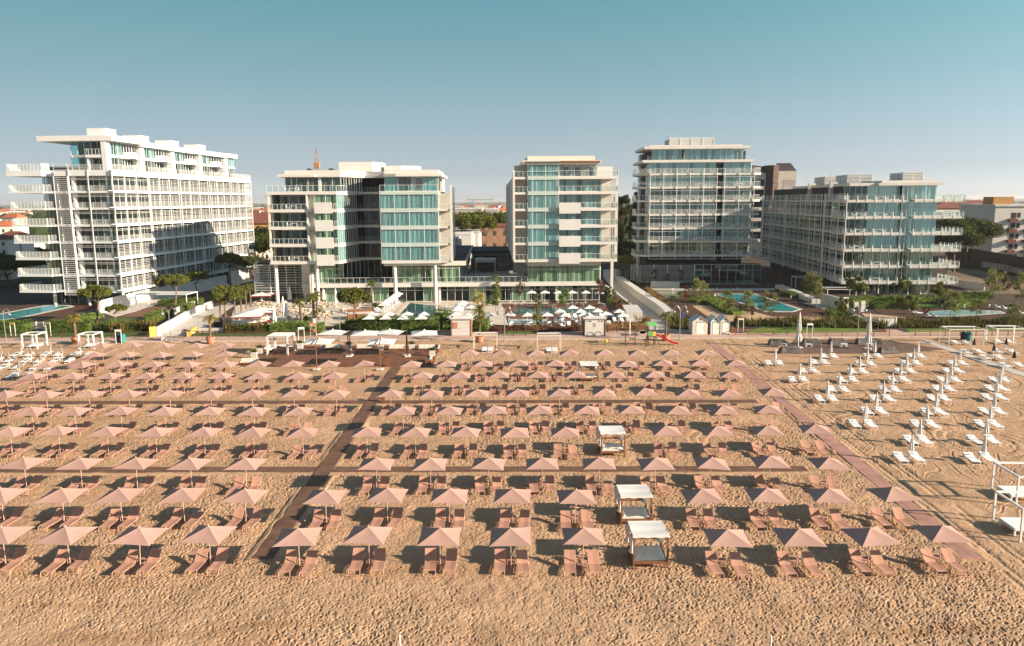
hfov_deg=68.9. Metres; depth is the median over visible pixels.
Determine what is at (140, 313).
pool deck
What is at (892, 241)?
window
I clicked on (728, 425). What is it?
pink lounger
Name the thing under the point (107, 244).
window
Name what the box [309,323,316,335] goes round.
map board
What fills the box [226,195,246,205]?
window
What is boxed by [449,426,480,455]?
pink parasol
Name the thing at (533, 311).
pool
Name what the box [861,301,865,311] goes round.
white stele
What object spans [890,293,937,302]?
hedge
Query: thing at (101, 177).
window
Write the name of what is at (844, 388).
white lounger
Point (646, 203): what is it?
window
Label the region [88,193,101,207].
window
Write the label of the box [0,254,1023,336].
terrain
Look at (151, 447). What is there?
pink lounger
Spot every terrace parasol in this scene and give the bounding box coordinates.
[230,311,265,319]
[247,307,277,321]
[251,292,274,304]
[363,315,374,318]
[378,302,389,305]
[382,311,393,315]
[391,294,400,306]
[401,312,412,315]
[415,315,426,318]
[418,312,429,315]
[452,307,463,312]
[503,313,515,325]
[521,313,531,316]
[541,312,552,315]
[554,309,564,323]
[559,313,570,316]
[566,304,578,319]
[574,308,585,312]
[583,305,594,312]
[601,311,611,326]
[613,309,625,312]
[617,313,628,328]
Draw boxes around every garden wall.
[99,275,226,312]
[149,326,156,336]
[156,301,212,336]
[187,326,196,335]
[198,328,223,330]
[228,268,248,282]
[604,285,632,304]
[613,269,619,278]
[616,276,672,317]
[622,305,642,321]
[651,281,679,287]
[653,288,774,290]
[775,285,820,303]
[820,294,848,307]
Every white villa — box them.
[453,229,481,245]
[453,232,474,264]
[453,235,461,244]
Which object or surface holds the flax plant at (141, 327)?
on the lawn at (39, 335)
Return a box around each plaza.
[437,332,495,334]
[550,331,644,333]
[640,330,729,333]
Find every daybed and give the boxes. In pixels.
[249,319,259,324]
[257,318,267,323]
[262,316,271,321]
[996,486,1023,499]
[998,517,1023,535]
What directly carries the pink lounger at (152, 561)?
on the sand at (620, 599)
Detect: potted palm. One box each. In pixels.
[66,314,81,343]
[202,314,219,343]
[292,298,305,322]
[305,292,321,322]
[473,315,485,341]
[659,311,673,340]
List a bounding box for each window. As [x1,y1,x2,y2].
[47,227,53,240]
[49,176,55,190]
[49,210,55,223]
[51,193,57,207]
[53,176,59,190]
[55,193,61,207]
[56,243,62,256]
[58,210,62,224]
[60,227,64,240]
[61,193,73,207]
[76,176,88,190]
[78,193,89,207]
[79,210,91,223]
[81,227,92,240]
[82,243,94,256]
[84,260,96,273]
[87,176,100,190]
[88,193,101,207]
[90,210,103,223]
[91,141,98,154]
[92,227,104,239]
[93,243,106,256]
[95,260,108,273]
[99,176,112,190]
[100,193,113,207]
[102,210,115,223]
[103,227,116,239]
[105,176,140,190]
[105,243,118,256]
[106,193,141,207]
[107,260,119,273]
[108,209,143,224]
[108,277,121,289]
[109,141,121,155]
[109,225,144,240]
[111,158,122,169]
[111,241,145,257]
[112,257,146,274]
[114,272,148,290]
[119,143,133,155]
[121,159,135,170]
[142,178,171,191]
[143,193,172,206]
[144,148,153,158]
[145,161,154,171]
[145,208,173,222]
[146,223,174,237]
[147,238,176,252]
[149,253,177,268]
[150,267,178,283]
[152,149,166,158]
[153,162,167,172]
[174,152,182,161]
[174,179,201,192]
[175,163,183,173]
[175,194,202,206]
[176,208,203,220]
[177,222,204,234]
[178,235,205,248]
[179,249,206,263]
[180,263,207,273]
[181,153,194,161]
[182,164,195,174]
[202,155,208,164]
[203,166,209,175]
[203,181,223,192]
[204,195,224,205]
[205,207,225,219]
[206,220,226,232]
[207,233,227,245]
[208,156,220,164]
[209,167,221,176]
[225,182,245,193]
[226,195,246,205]
[227,158,233,166]
[227,207,246,217]
[228,219,247,230]
[229,231,248,242]
[230,243,249,254]
[259,265,303,301]
[280,196,289,208]
[281,213,290,225]
[282,230,291,243]
[283,247,291,260]
[285,177,296,191]
[289,195,298,208]
[290,213,299,225]
[291,230,300,242]
[292,247,301,260]
[296,177,307,191]
[308,177,318,191]
[310,264,321,282]
[314,195,324,201]
[314,288,326,301]
[316,213,325,219]
[316,231,326,236]
[317,248,327,254]
[321,177,332,190]
[321,266,332,282]
[325,194,336,208]
[326,212,337,225]
[326,288,341,301]
[327,229,337,243]
[328,247,338,260]
[332,177,340,190]
[332,264,343,282]
[335,194,341,208]
[336,212,341,225]
[337,229,342,243]
[338,246,343,260]
[340,194,344,208]
[340,212,345,225]
[341,177,346,191]
[341,229,346,242]
[342,246,347,259]
[342,262,351,282]
[345,177,351,191]
[345,229,350,242]
[350,177,356,191]
[351,195,356,208]
[351,260,360,280]
[353,244,358,257]
[359,260,368,279]
[373,287,387,301]
[379,194,394,208]
[380,212,394,225]
[381,229,395,242]
[381,246,395,260]
[384,177,397,190]
[392,266,404,281]
[394,194,408,208]
[395,212,409,225]
[395,229,409,242]
[396,246,410,260]
[398,177,411,190]
[405,266,418,281]
[406,290,423,301]
[409,194,423,208]
[409,212,423,225]
[410,229,424,242]
[410,246,424,259]
[411,177,424,190]
[418,266,431,281]
[423,194,437,208]
[423,287,438,300]
[424,211,438,225]
[424,229,438,242]
[425,176,438,190]
[425,246,439,259]
[432,266,445,281]
[446,265,458,281]
[459,262,467,280]
[469,286,483,300]
[484,286,496,299]
[499,286,512,300]
[513,286,527,300]
[528,164,531,175]
[528,179,531,191]
[528,195,531,207]
[528,211,531,224]
[528,228,531,241]
[528,245,531,258]
[528,265,531,281]
[528,286,541,300]
[532,164,544,175]
[532,179,544,191]
[532,194,544,207]
[532,211,544,224]
[532,228,544,241]
[532,245,544,258]
[532,265,545,281]
[542,286,554,299]
[545,164,558,175]
[545,179,558,190]
[545,194,558,207]
[545,211,558,224]
[545,228,557,241]
[545,245,557,258]
[546,265,559,281]
[558,286,569,299]
[559,165,571,175]
[559,179,572,190]
[559,194,572,202]
[559,213,571,218]
[559,230,572,235]
[559,247,572,252]
[560,265,573,281]
[571,164,583,175]
[571,286,584,299]
[573,179,586,190]
[573,194,586,207]
[573,211,586,224]
[573,228,586,240]
[573,245,586,257]
[574,265,587,281]
[584,164,596,175]
[585,285,598,299]
[586,245,600,257]
[587,179,600,190]
[587,194,600,207]
[587,211,600,224]
[587,228,600,240]
[588,265,599,280]
[644,216,647,226]
[644,229,647,239]
[644,243,648,253]
[645,163,650,172]
[645,176,648,186]
[645,189,648,199]
[645,202,648,213]
[648,216,664,226]
[648,229,664,240]
[648,243,663,253]
[649,175,665,186]
[649,189,665,199]
[649,202,664,213]
[650,163,665,172]
[653,149,664,159]
[664,149,675,159]
[664,229,680,239]
[664,243,680,253]
[665,189,681,199]
[665,202,681,213]
[665,216,680,224]
[666,163,682,172]
[666,175,682,186]
[676,149,686,159]
[680,243,696,253]
[681,202,697,213]
[681,216,697,225]
[681,229,696,239]
[682,175,698,184]
[682,188,698,199]
[683,162,699,172]
[687,149,697,159]
[694,265,711,283]
[697,216,713,225]
[697,229,713,239]
[697,242,712,253]
[698,149,709,159]
[698,188,714,199]
[698,202,714,213]
[699,162,715,172]
[699,175,715,185]
[709,149,720,159]
[711,265,727,283]
[720,149,731,158]
[720,242,733,253]
[721,215,734,226]
[721,229,734,239]
[722,188,736,199]
[722,202,735,211]
[723,162,737,172]
[723,175,736,185]
[727,264,744,283]
[732,149,742,158]
[734,242,747,253]
[735,215,748,226]
[735,229,747,237]
[736,188,749,199]
[736,202,749,211]
[737,162,750,172]
[737,175,750,185]
[744,264,760,283]
[766,237,788,250]
[766,249,787,263]
[767,214,790,225]
[767,225,788,238]
[768,202,790,212]
[789,255,805,268]
[790,241,806,254]
[791,215,808,227]
[791,228,807,241]
[792,202,808,213]
[806,244,826,259]
[806,258,825,273]
[807,230,827,244]
[808,216,828,229]
[809,202,829,214]
[828,264,834,276]
[829,249,835,260]
[830,233,836,245]
[831,218,837,230]
[832,202,839,214]
[832,281,861,292]
[839,267,863,278]
[840,251,864,264]
[841,235,865,248]
[842,219,867,231]
[843,186,868,199]
[843,203,868,215]
[861,284,874,293]
[863,268,871,280]
[864,252,872,264]
[865,236,873,248]
[867,186,875,199]
[867,219,874,231]
[868,203,875,215]
[871,268,879,280]
[872,252,880,264]
[873,235,881,248]
[874,219,882,231]
[874,284,887,293]
[875,186,883,199]
[875,203,883,215]
[878,268,886,280]
[880,252,888,264]
[881,235,889,248]
[882,219,890,231]
[883,186,891,199]
[883,203,891,215]
[886,268,894,280]
[887,252,895,264]
[887,283,900,293]
[888,235,897,248]
[890,219,898,231]
[891,186,899,199]
[891,202,899,215]
[895,267,906,280]
[897,251,908,266]
[898,235,909,250]
[899,218,910,234]
[900,202,912,217]
[901,284,914,293]
[902,185,913,201]
[906,267,911,280]
[907,251,913,264]
[908,235,914,248]
[909,186,916,199]
[909,218,915,231]
[911,202,917,215]
[911,268,918,280]
[912,252,919,264]
[914,235,920,248]
[914,284,927,293]
[915,219,922,231]
[916,186,923,199]
[916,202,923,215]
[917,235,934,248]
[917,268,924,280]
[917,268,931,279]
[919,202,936,215]
[919,252,926,264]
[920,235,927,248]
[921,219,928,231]
[922,185,930,199]
[923,202,930,215]
[924,268,931,280]
[925,252,932,264]
[927,235,934,248]
[928,219,935,231]
[929,185,936,198]
[929,202,936,215]
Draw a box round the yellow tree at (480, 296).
[472,290,484,314]
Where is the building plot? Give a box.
[944,268,1023,294]
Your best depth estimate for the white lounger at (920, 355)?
103.79 m
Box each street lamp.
[2,309,11,341]
[160,308,176,341]
[313,291,323,317]
[331,307,346,340]
[496,306,511,340]
[672,306,687,340]
[851,304,866,338]
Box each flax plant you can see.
[104,321,116,331]
[112,322,128,331]
[133,319,145,330]
[142,320,157,330]
[223,323,232,332]
[228,323,234,332]
[231,323,242,332]
[243,323,254,332]
[251,323,263,330]
[334,323,344,329]
[340,320,349,329]
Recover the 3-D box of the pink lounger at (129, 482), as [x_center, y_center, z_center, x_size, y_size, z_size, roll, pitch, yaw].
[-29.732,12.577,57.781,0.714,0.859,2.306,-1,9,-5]
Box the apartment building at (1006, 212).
[956,197,1023,256]
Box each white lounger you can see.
[5,372,19,379]
[63,357,75,363]
[764,360,772,366]
[775,360,783,366]
[788,376,797,383]
[798,376,808,382]
[809,367,819,373]
[811,359,818,365]
[814,395,825,403]
[820,359,829,365]
[827,394,838,403]
[829,353,838,359]
[829,385,837,393]
[836,376,848,383]
[839,386,851,393]
[848,376,859,383]
[848,419,861,429]
[858,368,869,374]
[860,406,874,414]
[863,419,877,429]
[866,361,876,367]
[868,395,880,403]
[874,406,888,413]
[882,394,896,402]
[889,386,902,393]
[892,451,909,464]
[898,376,911,383]
[902,435,919,446]
[905,368,917,373]
[906,353,916,359]
[907,451,925,463]
[910,419,923,429]
[911,360,922,366]
[916,353,926,359]
[916,435,934,446]
[920,407,933,414]
[924,420,941,429]
[926,394,939,402]
[931,385,943,392]
[932,407,949,416]
[936,376,949,381]
[938,394,952,402]
[943,385,956,391]
[951,376,962,383]
[953,368,965,374]
[957,360,968,366]
[962,452,981,464]
[965,435,982,446]
[973,419,989,429]
[977,407,994,416]
[978,451,998,464]
[979,354,991,359]
[980,393,992,401]
[983,385,994,390]
[983,434,1001,445]
[987,376,996,382]
[988,419,1003,429]
[992,407,1007,416]
[994,355,1005,360]
[994,393,1009,401]
[998,362,1012,367]
[998,385,1011,392]
[1002,376,1012,382]
[1007,349,1018,354]
[1014,362,1023,368]
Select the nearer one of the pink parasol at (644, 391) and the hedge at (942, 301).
the pink parasol at (644, 391)
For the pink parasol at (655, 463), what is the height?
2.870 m
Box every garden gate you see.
[33,321,44,329]
[878,317,896,326]
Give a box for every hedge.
[0,318,34,333]
[43,317,94,333]
[68,312,104,320]
[95,320,148,330]
[144,307,177,321]
[157,296,204,305]
[173,301,195,311]
[231,322,269,331]
[269,319,311,330]
[316,320,324,331]
[344,317,358,325]
[356,314,401,330]
[400,315,439,331]
[433,308,454,328]
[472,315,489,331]
[688,296,744,314]
[703,294,725,301]
[781,289,800,297]
[825,307,864,322]
[849,295,892,304]
[868,300,904,308]
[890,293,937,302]
[936,295,987,304]
[947,297,986,307]
[952,291,995,298]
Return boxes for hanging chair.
[223,316,232,326]
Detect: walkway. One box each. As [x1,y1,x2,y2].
[104,279,256,316]
[166,303,235,335]
[603,269,681,329]
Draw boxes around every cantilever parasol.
[302,337,334,369]
[316,328,353,354]
[346,329,378,356]
[365,337,396,369]
[375,328,409,355]
[405,329,437,356]
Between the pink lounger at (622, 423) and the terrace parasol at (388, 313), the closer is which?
the pink lounger at (622, 423)
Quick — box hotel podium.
[253,245,601,304]
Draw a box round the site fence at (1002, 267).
[960,259,1023,275]
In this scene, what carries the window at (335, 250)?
in the hotel tower at (346, 212)
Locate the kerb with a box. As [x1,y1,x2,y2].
[0,336,1022,342]
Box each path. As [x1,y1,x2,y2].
[0,348,118,391]
[705,340,982,558]
[805,303,877,321]
[919,340,1023,376]
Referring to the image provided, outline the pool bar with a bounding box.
[347,309,372,319]
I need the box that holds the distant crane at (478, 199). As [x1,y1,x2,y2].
[466,199,493,206]
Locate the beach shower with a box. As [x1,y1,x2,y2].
[620,318,638,335]
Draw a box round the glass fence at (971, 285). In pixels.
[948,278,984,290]
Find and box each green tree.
[489,288,500,310]
[557,286,569,304]
[606,286,615,305]
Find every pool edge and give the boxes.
[0,304,74,319]
[394,302,409,314]
[433,305,446,318]
[716,294,801,311]
[925,310,1003,316]
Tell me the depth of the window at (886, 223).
172.37 m
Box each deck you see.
[0,303,98,316]
[24,318,67,324]
[121,307,174,316]
[241,346,437,366]
[502,304,635,324]
[653,290,691,298]
[672,305,707,318]
[706,291,825,316]
[778,339,944,353]
[872,308,1023,319]
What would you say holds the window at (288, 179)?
in the hotel tower at (346, 212)
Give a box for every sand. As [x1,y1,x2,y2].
[0,337,1023,645]
[693,306,877,322]
[862,313,911,320]
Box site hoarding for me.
[947,247,1023,273]
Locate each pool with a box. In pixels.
[0,305,68,319]
[395,303,441,319]
[508,319,546,322]
[513,308,601,313]
[656,291,679,296]
[717,294,797,310]
[928,310,1001,315]
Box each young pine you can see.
[834,297,853,312]
[846,276,869,292]
[892,276,911,294]
[896,295,919,314]
[930,281,948,304]
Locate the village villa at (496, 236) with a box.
[471,223,507,245]
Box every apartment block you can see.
[6,128,254,304]
[631,125,760,283]
[759,172,965,294]
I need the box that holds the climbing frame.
[625,329,635,345]
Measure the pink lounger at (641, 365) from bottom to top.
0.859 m
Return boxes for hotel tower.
[266,157,455,265]
[506,156,618,298]
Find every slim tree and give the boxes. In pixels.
[492,274,500,294]
[530,293,542,323]
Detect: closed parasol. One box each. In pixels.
[17,360,21,377]
[272,306,276,322]
[281,296,284,315]
[284,300,288,320]
[288,285,291,302]
[322,288,325,302]
[334,288,337,306]
[795,312,802,347]
[798,363,800,376]
[825,381,829,397]
[837,372,840,392]
[848,364,851,378]
[862,404,867,425]
[864,313,871,349]
[874,392,877,412]
[881,381,885,399]
[890,373,893,392]
[898,363,901,382]
[905,355,908,373]
[908,435,913,460]
[917,418,922,440]
[924,404,929,427]
[933,393,937,414]
[938,380,942,401]
[944,373,947,390]
[949,364,952,380]
[952,355,956,368]
[958,349,961,363]
[980,435,986,460]
[983,418,988,433]
[988,404,992,427]
[991,343,995,356]
[992,392,996,412]
[994,379,998,392]
[998,372,1001,384]
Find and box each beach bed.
[578,361,598,381]
[596,426,625,456]
[614,484,652,525]
[625,521,669,568]
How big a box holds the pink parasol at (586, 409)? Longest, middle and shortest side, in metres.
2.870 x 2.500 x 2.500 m
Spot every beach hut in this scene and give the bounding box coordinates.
[688,314,707,334]
[706,314,719,334]
[717,314,730,334]
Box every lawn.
[0,330,149,337]
[103,318,144,322]
[193,333,313,335]
[502,331,536,334]
[744,327,872,332]
[848,304,947,308]
[906,328,1023,331]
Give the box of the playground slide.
[644,322,677,346]
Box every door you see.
[696,322,703,333]
[713,322,717,333]
[722,322,727,333]
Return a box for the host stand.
[384,357,388,365]
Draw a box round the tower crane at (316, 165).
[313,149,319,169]
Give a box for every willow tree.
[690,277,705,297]
[699,280,709,295]
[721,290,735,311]
[736,290,754,318]
[757,290,778,315]
[801,273,820,298]
[803,271,820,296]
[811,275,826,302]
[823,309,837,327]
[939,289,963,314]
[970,298,985,314]
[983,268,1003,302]
[991,270,1009,299]
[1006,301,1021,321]
[1008,271,1023,309]
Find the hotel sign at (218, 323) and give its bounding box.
[214,318,222,327]
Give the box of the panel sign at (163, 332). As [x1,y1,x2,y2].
[160,327,166,340]
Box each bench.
[606,327,617,331]
[636,327,646,331]
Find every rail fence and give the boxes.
[0,331,147,337]
[189,330,314,336]
[511,330,537,335]
[729,324,889,335]
[915,330,1023,336]
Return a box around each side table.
[4,554,13,560]
[67,555,78,565]
[120,514,127,523]
[139,555,148,565]
[297,557,305,566]
[366,555,373,565]
[384,514,390,520]
[437,556,445,566]
[445,514,452,522]
[506,556,514,565]
[570,516,578,524]
[579,557,587,565]
[718,558,727,567]
[765,480,772,485]
[862,556,870,567]
[883,513,892,521]
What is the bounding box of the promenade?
[0,331,1023,341]
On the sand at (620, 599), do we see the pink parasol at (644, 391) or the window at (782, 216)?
the pink parasol at (644, 391)
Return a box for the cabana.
[265,332,295,354]
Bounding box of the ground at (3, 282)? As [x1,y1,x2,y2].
[0,198,1023,285]
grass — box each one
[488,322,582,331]
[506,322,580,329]
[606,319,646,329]
[644,286,674,313]
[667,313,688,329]
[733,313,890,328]
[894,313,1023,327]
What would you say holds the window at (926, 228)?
in the apartment block at (810, 226)
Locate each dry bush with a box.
[611,296,621,305]
[634,314,650,322]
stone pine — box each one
[0,253,13,259]
[0,255,48,280]
[0,259,34,286]
[35,247,54,255]
[76,284,112,322]
[104,304,127,321]
[153,273,189,303]
[184,269,208,297]
[208,285,240,316]
[214,252,242,285]
[233,255,267,279]
[245,234,265,272]
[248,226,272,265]
[252,236,273,258]
[335,287,372,319]
[452,212,484,231]
[469,210,494,230]
[480,214,497,245]
[493,210,506,245]
[615,254,635,278]
[921,218,977,262]
[933,226,986,271]
[964,216,1003,264]
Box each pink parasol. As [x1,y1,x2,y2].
[0,390,24,411]
[0,426,31,452]
[0,456,48,486]
[0,487,30,520]
[0,525,34,564]
[12,406,51,428]
[17,372,49,389]
[27,390,62,407]
[31,361,61,379]
[33,487,89,521]
[33,526,96,564]
[36,425,79,452]
[55,406,93,430]
[55,456,103,487]
[57,372,87,391]
[66,361,96,379]
[72,389,105,414]
[80,351,105,368]
[85,425,127,452]
[89,342,114,360]
[92,487,144,521]
[94,372,123,389]
[101,406,138,427]
[105,361,132,377]
[108,526,168,567]
[112,456,159,487]
[113,389,145,414]
[114,351,140,365]
[121,343,144,356]
[131,372,160,394]
[135,426,174,451]
[140,361,166,379]
[146,406,181,423]
[147,351,172,368]
[152,342,175,347]
[154,389,184,406]
[156,487,205,522]
[167,371,197,394]
[167,457,212,487]
[174,360,203,372]
[178,524,237,564]
[180,351,204,368]
[183,426,221,455]
[185,343,206,351]
[192,406,226,427]
[195,389,225,406]
[207,372,234,389]
[212,361,237,371]
[214,342,235,347]
[214,351,236,368]
[220,487,269,517]
[224,457,266,488]
[234,426,271,454]
[236,389,266,406]
[236,406,270,426]
[244,372,270,385]
[245,360,270,380]
[272,527,322,569]
[279,389,306,407]
[281,360,304,380]
[283,406,313,427]
[285,371,311,389]
[285,427,317,455]
[302,489,347,525]
[317,360,340,380]
[321,389,349,411]
[322,372,346,381]
[343,525,392,566]
[351,426,381,454]
[353,360,374,375]
[357,457,394,487]
[365,487,408,523]
[377,389,403,403]
[388,406,415,428]
[398,426,430,455]
[400,361,421,367]
[410,371,434,385]
[412,457,446,487]
[417,527,461,567]
[418,389,443,404]
[430,487,467,524]
[435,360,457,366]
[435,405,463,432]
[448,372,471,393]
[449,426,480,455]
[459,349,479,355]
[464,389,488,413]
[471,457,505,487]
[472,360,492,379]
[481,405,506,431]
[488,370,508,379]
[489,527,530,567]
[491,349,510,365]
[493,487,530,524]
[500,426,528,454]
[505,388,528,398]
[508,359,527,379]
[526,349,545,355]
[526,371,547,392]
[526,405,552,431]
[526,457,558,469]
[545,359,564,379]
[547,389,571,412]
[551,426,579,455]
[556,488,595,525]
[559,349,578,368]
[562,526,605,569]
[564,370,586,392]
[574,405,599,431]
[582,456,616,469]
[591,388,616,412]
[594,350,613,355]
[602,370,625,377]
[616,359,637,379]
[617,405,644,428]
[627,349,647,364]
[631,387,658,410]
[636,456,674,477]
[641,370,666,389]
[649,425,682,454]
[652,359,672,370]
[660,349,681,360]
[662,405,692,420]
[674,388,700,404]
[680,370,704,383]
[680,487,724,524]
[688,359,710,379]
[693,456,730,488]
[694,349,716,367]
[698,425,734,453]
[702,528,752,569]
[707,404,739,426]
[713,388,742,396]
[719,371,742,382]
[723,359,746,380]
[743,487,789,523]
[749,425,784,452]
[750,455,790,486]
[753,404,783,424]
[757,387,786,404]
[772,527,826,569]
[797,423,832,447]
[804,487,852,523]
[806,456,850,487]
[840,526,901,565]
[864,486,919,521]
[911,524,973,563]
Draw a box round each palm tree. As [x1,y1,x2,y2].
[213,298,227,317]
[233,284,242,312]
[235,291,247,311]
[240,285,250,308]
[243,283,256,307]
[335,276,346,282]
[365,280,378,310]
[473,305,487,325]
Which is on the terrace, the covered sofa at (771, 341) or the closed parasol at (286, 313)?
the closed parasol at (286, 313)
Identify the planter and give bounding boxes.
[249,349,257,357]
[256,344,262,353]
[295,340,303,348]
[344,340,352,349]
[378,344,383,349]
[408,341,415,349]
[427,347,436,355]
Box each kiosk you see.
[450,315,472,335]
[582,312,606,335]
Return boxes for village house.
[0,209,7,214]
[0,213,28,232]
[0,221,20,233]
[0,234,20,279]
[3,231,36,273]
[8,211,24,213]
[34,244,47,270]
[244,212,273,253]
[246,249,270,259]
[253,209,264,212]
[454,207,482,227]
[483,208,498,213]
[917,210,958,247]
[929,200,982,209]
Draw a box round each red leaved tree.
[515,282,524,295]
[595,278,604,306]
[651,269,657,278]
[679,269,683,287]
[683,284,690,305]
[710,268,717,288]
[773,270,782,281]
[923,306,930,316]
[1001,275,1016,302]
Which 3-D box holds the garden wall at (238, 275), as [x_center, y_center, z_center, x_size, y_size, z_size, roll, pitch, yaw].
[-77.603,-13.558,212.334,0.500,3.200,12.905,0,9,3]
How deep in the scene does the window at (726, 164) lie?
197.11 m
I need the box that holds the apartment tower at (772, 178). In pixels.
[747,163,796,256]
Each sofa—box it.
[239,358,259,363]
[263,344,273,351]
[325,344,342,348]
[356,344,373,348]
[388,344,405,349]
[418,344,434,349]
[425,355,432,363]
[435,344,440,351]
[767,338,788,344]
[778,346,802,352]
[801,338,821,344]
[827,338,847,344]
[855,338,869,344]
[872,338,883,344]
[877,346,897,353]
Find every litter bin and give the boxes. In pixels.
[114,334,119,341]
[120,334,125,341]
[960,332,966,339]
[966,332,971,339]
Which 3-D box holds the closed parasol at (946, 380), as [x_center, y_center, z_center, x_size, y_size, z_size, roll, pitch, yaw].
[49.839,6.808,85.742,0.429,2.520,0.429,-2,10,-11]
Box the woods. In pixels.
[0,199,1023,239]
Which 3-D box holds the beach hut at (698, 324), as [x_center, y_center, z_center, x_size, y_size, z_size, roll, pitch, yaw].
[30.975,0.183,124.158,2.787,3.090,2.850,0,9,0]
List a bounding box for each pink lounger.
[0,405,7,412]
[0,443,14,454]
[0,507,9,516]
[0,507,29,524]
[0,548,8,562]
[0,548,32,575]
[3,405,20,417]
[7,442,31,458]
[9,475,30,487]
[17,422,34,436]
[19,386,33,394]
[20,475,46,494]
[29,422,50,436]
[30,386,48,396]
[31,405,50,417]
[34,376,46,383]
[38,508,70,531]
[40,549,70,577]
[41,442,60,458]
[43,374,57,383]
[44,405,63,417]
[56,442,79,458]
[59,422,75,436]
[60,507,88,525]
[63,386,72,393]
[67,480,82,487]
[67,546,97,573]
[71,385,87,396]
[73,421,93,435]
[80,374,96,383]
[83,365,96,372]
[84,475,103,490]
[86,404,105,416]
[90,443,112,458]
[92,363,106,372]
[97,385,112,396]
[98,509,123,531]
[105,442,127,458]
[107,386,123,396]
[112,549,141,577]
[117,373,130,383]
[118,508,143,526]
[120,422,139,432]
[123,476,138,487]
[128,363,139,371]
[130,404,144,416]
[136,388,149,396]
[136,476,157,495]
[136,549,165,576]
[140,443,156,457]
[146,385,161,393]
[152,373,165,383]
[153,444,172,458]
[156,422,164,427]
[159,363,171,370]
[161,508,187,531]
[164,422,182,436]
[170,404,184,416]
[175,476,193,488]
[176,385,183,391]
[181,388,196,396]
[181,512,206,531]
[185,548,212,576]
[187,374,200,383]
[188,444,207,456]
[192,364,203,372]
[194,476,208,487]
[202,422,209,427]
[204,444,222,458]
[207,547,231,575]
[210,404,224,416]
[214,385,220,390]
[216,422,226,433]
[220,385,233,396]
[225,373,237,383]
[225,508,246,525]
[226,476,245,495]
[239,443,254,458]
[240,421,252,431]
[242,508,266,531]
[248,476,263,489]
[253,443,269,457]
[258,422,268,428]
[261,385,271,396]
[278,549,298,577]
[282,404,293,416]
[283,373,292,380]
[284,422,297,436]
[287,444,302,460]
[299,550,320,578]
[302,385,310,396]
[303,444,319,460]
[304,422,311,427]
[308,509,325,527]
[318,373,327,383]
[323,404,335,416]
[324,385,333,393]
[326,509,342,532]
[336,404,348,416]
[339,385,346,390]
[348,548,365,575]
[352,443,365,459]
[354,375,363,380]
[359,477,373,496]
[365,373,373,380]
[367,443,378,455]
[369,508,385,526]
[371,548,386,576]
[379,404,388,416]
[379,476,390,487]
[388,507,404,530]
[390,422,402,433]
[400,443,413,459]
[401,373,408,382]
[413,385,419,392]
[417,443,427,458]
[417,476,428,491]
[420,404,429,415]
[424,548,436,576]
[425,385,430,390]
[434,404,441,416]
[434,508,445,526]
[435,476,446,488]
[437,372,445,382]
[438,422,446,432]
[443,548,458,576]
[451,385,457,392]
[451,421,459,432]
[452,443,462,459]
[454,509,464,527]
[461,361,466,368]
[462,385,469,395]
[465,403,473,415]
[468,444,477,456]
[474,476,484,495]
[475,372,480,382]
[479,403,485,415]
[483,421,490,434]
[485,372,490,382]
[489,384,496,395]
[492,476,501,496]
[493,361,499,369]
[493,549,505,576]
[497,421,503,435]
[498,509,509,527]
[501,384,507,392]
[503,361,509,370]
[503,443,512,459]
[507,403,513,415]
[511,372,516,381]
[515,550,529,578]
[518,444,527,460]
[518,509,530,526]
[519,403,526,416]
[520,372,526,382]
[528,362,533,368]
[528,421,537,435]
[528,480,538,491]
[529,384,535,395]
[538,361,543,370]
[539,384,545,395]
[541,421,550,434]
[545,372,551,382]
[545,475,555,495]
[550,403,556,415]
[553,444,561,460]
[556,372,561,381]
[560,510,570,534]
[562,361,568,370]
[562,403,569,415]
[564,550,575,578]
[567,385,572,392]
[567,444,578,460]
[571,361,576,370]
[576,420,583,434]
[577,384,584,395]
[580,509,592,527]
[585,475,596,495]
[587,550,601,578]
[589,421,596,435]
[592,403,598,415]
[603,481,613,497]
[605,361,612,370]
[605,402,611,415]
[616,384,623,394]
[618,420,627,430]
[628,372,634,382]
[632,420,641,434]
[633,402,639,414]
[638,476,654,494]
[639,361,645,368]
[644,402,655,414]
[654,442,661,454]
[654,476,670,495]
[655,384,663,391]
[663,421,674,435]
[664,372,671,381]
[667,442,678,458]
[671,361,679,367]
[677,420,688,434]
[681,384,688,388]
[684,508,699,531]
[689,403,698,415]
[692,475,706,488]
[693,384,703,394]
[700,372,709,382]
[701,442,715,457]
[702,508,718,528]
[703,551,723,579]
[707,361,714,370]
[709,476,726,495]
[710,421,718,425]
[717,442,730,454]
[718,384,725,389]
[724,421,736,435]
[726,552,749,580]
[730,384,740,392]
[730,403,738,416]
[746,508,767,531]
[749,442,766,456]
[751,474,770,488]
[754,421,764,435]
[766,442,780,455]
[766,508,786,527]
[768,420,782,432]
[769,477,788,493]
[772,402,785,414]
[774,551,797,579]
[797,440,814,456]
[798,551,823,580]
[806,475,823,487]
[806,508,828,531]
[812,440,829,456]
[826,475,839,488]
[827,509,849,532]
[845,549,872,577]
[866,506,892,526]
[866,550,895,578]
[888,507,914,530]
[915,548,948,576]
[937,548,969,576]
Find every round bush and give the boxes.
[303,316,310,321]
[666,296,678,300]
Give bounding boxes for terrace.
[232,300,548,325]
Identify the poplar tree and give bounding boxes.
[610,204,626,255]
[611,194,632,265]
[625,192,637,255]
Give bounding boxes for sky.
[0,0,1023,203]
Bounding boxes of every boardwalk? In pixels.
[0,399,758,403]
[0,466,807,472]
[252,366,400,558]
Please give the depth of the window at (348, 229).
163.61 m
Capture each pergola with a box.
[20,331,47,348]
[77,331,103,348]
[135,291,197,307]
[473,332,497,349]
[537,332,560,349]
[822,287,856,298]
[939,326,984,345]
[984,325,1023,344]
[990,461,1023,506]
[991,490,1023,541]
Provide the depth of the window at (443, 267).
165.96 m
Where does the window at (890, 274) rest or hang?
in the apartment block at (810, 226)

